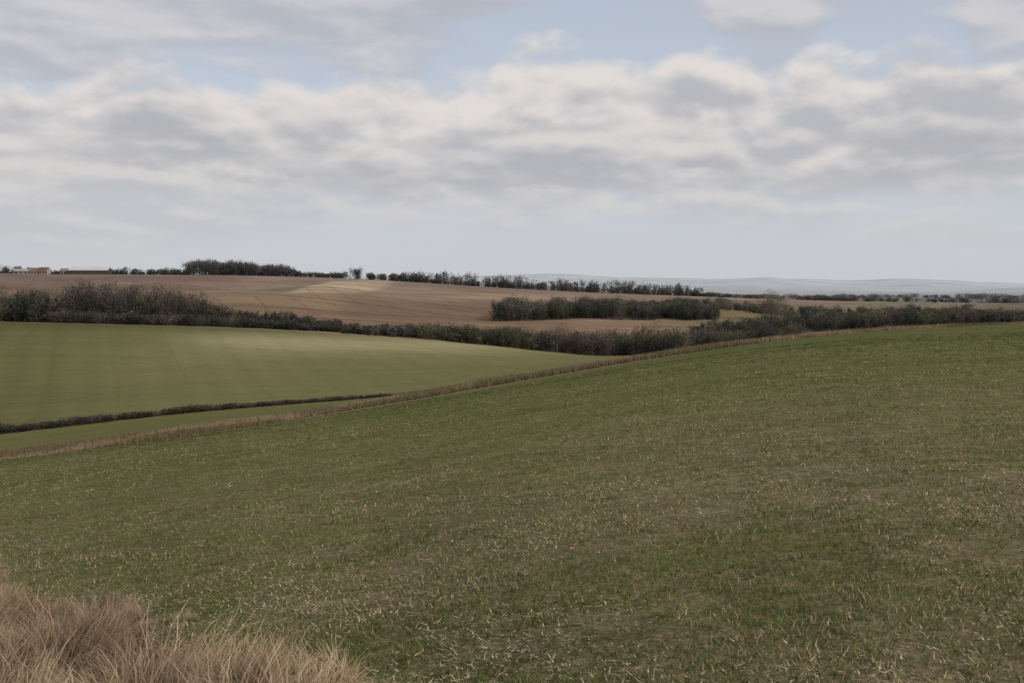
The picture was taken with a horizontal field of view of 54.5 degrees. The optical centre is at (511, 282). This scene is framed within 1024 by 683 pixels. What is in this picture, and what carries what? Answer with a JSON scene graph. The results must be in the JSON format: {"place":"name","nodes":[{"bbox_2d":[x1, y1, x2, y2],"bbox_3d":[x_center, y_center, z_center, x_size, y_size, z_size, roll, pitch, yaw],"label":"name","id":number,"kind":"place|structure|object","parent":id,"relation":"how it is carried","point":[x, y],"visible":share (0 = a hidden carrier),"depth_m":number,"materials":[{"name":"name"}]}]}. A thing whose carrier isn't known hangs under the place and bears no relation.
{"place":"outdoors","nodes":[
{"label":"outdoors","id":0,"kind":"place"},
{"bbox_2d":[0,273,1023,682],"bbox_3d":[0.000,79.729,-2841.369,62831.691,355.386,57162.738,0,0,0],"label":"ground terrain","id":1,"kind":"structure","parent":0,"point":[54,371],"depth_m":18.36,"materials":[{"name":"green plant"}]},
{"bbox_2d":[14,269,28,273],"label":"farm shed","id":2,"kind":"structure","parent":1,"relation":"on","point":[20,271],"depth_m":1476.02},
{"bbox_2d":[11,289,50,322],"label":"holly tree","id":3,"kind":"object","parent":1,"relation":"on","point":[24,305],"visible":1,"depth_m":489.60,"materials":[{"name":"green plant"}]},
{"bbox_2d":[28,268,37,273],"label":"brick farmhouse","id":4,"kind":"object","parent":1,"relation":"on","point":[32,270],"visible":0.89,"depth_m":1480.06,"materials":[{"name":"brown brick"}]},
{"bbox_2d":[37,267,50,273],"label":"brick farmhouse","id":5,"kind":"object","parent":1,"relation":"on","point":[43,270],"visible":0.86,"depth_m":1481.73,"materials":[{"name":"brown brick"}]},
{"bbox_2d":[60,268,68,273],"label":"farm barn","id":6,"kind":"structure","parent":1,"relation":"on","point":[63,270],"depth_m":1483.17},
{"bbox_2d":[68,267,111,273],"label":"farm barn","id":7,"kind":"structure","parent":1,"relation":"on","point":[89,270],"depth_m":1473.06,"materials":[{"name":"grey metal"}]},
{"bbox_2d":[0,265,185,274],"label":"skyline tree row","id":8,"kind":"object","parent":1,"relation":"on","point":[153,271],"visible":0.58,"depth_m":1506.77,"materials":[{"name":"green plant"}]},
{"bbox_2d":[0,270,188,274],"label":"skyline hedgerow","id":9,"kind":"object","parent":1,"relation":"on","point":[172,273],"visible":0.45,"depth_m":1510.14,"materials":[{"name":"green plant"}]},
{"bbox_2d":[0,278,343,330],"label":"bare woodland","id":10,"kind":"object","parent":1,"relation":"on","point":[105,301],"visible":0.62,"depth_m":510.00,"materials":[{"name":"brown plant"}]},
{"bbox_2d":[0,304,344,332],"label":"understorey scrub","id":11,"kind":"object","parent":1,"relation":"on","point":[94,317],"visible":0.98,"depth_m":491.12,"materials":[{"name":"green plant"}]},
{"bbox_2d":[0,393,391,433],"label":"lane hedge","id":12,"kind":"object","parent":1,"relation":"on","point":[29,426],"visible":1,"depth_m":268.29,"materials":[{"name":"green plant"}]},
{"bbox_2d":[0,555,469,682],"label":"dry tussock grass","id":13,"kind":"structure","parent":1,"relation":"on","point":[37,655],"depth_m":6.44,"materials":[{"name":"beige plant"}]},
{"bbox_2d":[181,258,300,276],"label":"skyline wood","id":14,"kind":"object","parent":1,"relation":"on","point":[239,268],"visible":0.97,"depth_m":1507.61,"materials":[{"name":"green plant"}]},
{"bbox_2d":[297,272,347,278],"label":"skyline tree row","id":15,"kind":"object","parent":1,"relation":"on","point":[326,275],"visible":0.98,"depth_m":1506.49,"materials":[{"name":"green plant"}]},
{"bbox_2d":[342,267,408,281],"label":"skyline tree row","id":16,"kind":"object","parent":1,"relation":"on","point":[394,276],"visible":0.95,"depth_m":1504.39,"materials":[{"name":"green plant"}]},
{"bbox_2d":[488,299,502,320],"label":"dark conifer","id":17,"kind":"object","parent":1,"relation":"on","point":[499,307],"visible":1,"depth_m":801.27,"materials":[{"name":"green plant"}]},
{"bbox_2d":[2,321,1017,458],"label":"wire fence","id":18,"kind":"object","parent":1,"relation":"on","point":[1003,322],"visible":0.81,"depth_m":200.15,"materials":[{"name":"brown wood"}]},
{"bbox_2d":[0,331,1023,682],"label":"winter wheat crop","id":19,"kind":"object","parent":1,"relation":"on","point":[758,623],"visible":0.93,"depth_m":9.57,"materials":[{"name":"green plant"}]},
{"bbox_2d":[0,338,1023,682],"bbox_3d":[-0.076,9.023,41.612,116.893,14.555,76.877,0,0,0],"label":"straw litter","id":20,"kind":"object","parent":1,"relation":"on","point":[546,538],"visible":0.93,"depth_m":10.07,"materials":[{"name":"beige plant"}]},
{"bbox_2d":[0,320,1023,460],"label":"rough grass verge","id":21,"kind":"structure","parent":1,"relation":"on","point":[288,416],"depth_m":201.46,"materials":[{"name":"plant"}]},
{"bbox_2d":[400,269,704,295],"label":"skyline tree row","id":22,"kind":"object","parent":1,"relation":"on","point":[566,286],"visible":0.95,"depth_m":1506.53,"materials":[{"name":"green plant"}]},
{"bbox_2d":[341,321,809,355],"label":"valley hedgerow","id":23,"kind":"object","parent":1,"relation":"on","point":[575,343],"visible":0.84,"depth_m":490.35,"materials":[{"name":"green plant"}]},
{"bbox_2d":[487,294,723,320],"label":"hillside copse","id":24,"kind":"object","parent":1,"relation":"on","point":[518,309],"visible":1,"depth_m":814.46,"materials":[{"name":"green plant"}]},
{"bbox_2d":[399,278,848,300],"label":"skyline tree row","id":25,"kind":"object","parent":1,"relation":"on","point":[707,294],"visible":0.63,"depth_m":1502.25,"materials":[{"name":"green plant"}]},
{"bbox_2d":[627,319,669,349],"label":"round bare tree","id":26,"kind":"object","parent":1,"relation":"on","point":[641,328],"visible":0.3,"depth_m":506.33,"materials":[{"name":"brown plant"}]},
{"bbox_2d":[752,289,798,319],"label":"pale bare tree","id":27,"kind":"object","parent":1,"relation":"on","point":[769,303],"visible":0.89,"depth_m":801.66,"materials":[{"name":"brown plant"}]},
{"bbox_2d":[649,296,1023,317],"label":"valley woodland","id":28,"kind":"object","parent":1,"relation":"on","point":[752,308],"visible":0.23,"depth_m":940.82,"materials":[{"name":"green plant"}]},
{"bbox_2d":[687,303,1023,334],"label":"valley woodland","id":29,"kind":"object","parent":1,"relation":"on","point":[818,320],"visible":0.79,"depth_m":620.13,"materials":[{"name":"green plant"}]},
{"bbox_2d":[713,292,1023,298],"bbox_3d":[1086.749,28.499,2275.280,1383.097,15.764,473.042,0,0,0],"label":"distant hedgerow","id":30,"kind":"object","parent":1,"relation":"on","point":[910,296],"visible":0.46,"depth_m":2275.09,"materials":[{"name":"green plant"}]},
{"bbox_2d":[794,293,1023,302],"bbox_3d":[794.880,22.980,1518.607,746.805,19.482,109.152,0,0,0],"label":"distant hedgerow","id":31,"kind":"object","parent":1,"relation":"on","point":[1008,299],"visible":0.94,"depth_m":1504.29,"materials":[{"name":"green plant"}]},
{"bbox_2d":[0,0,1023,283],"label":"sky","id":32,"kind":"structure","parent":0,"point":[705,139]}
]}

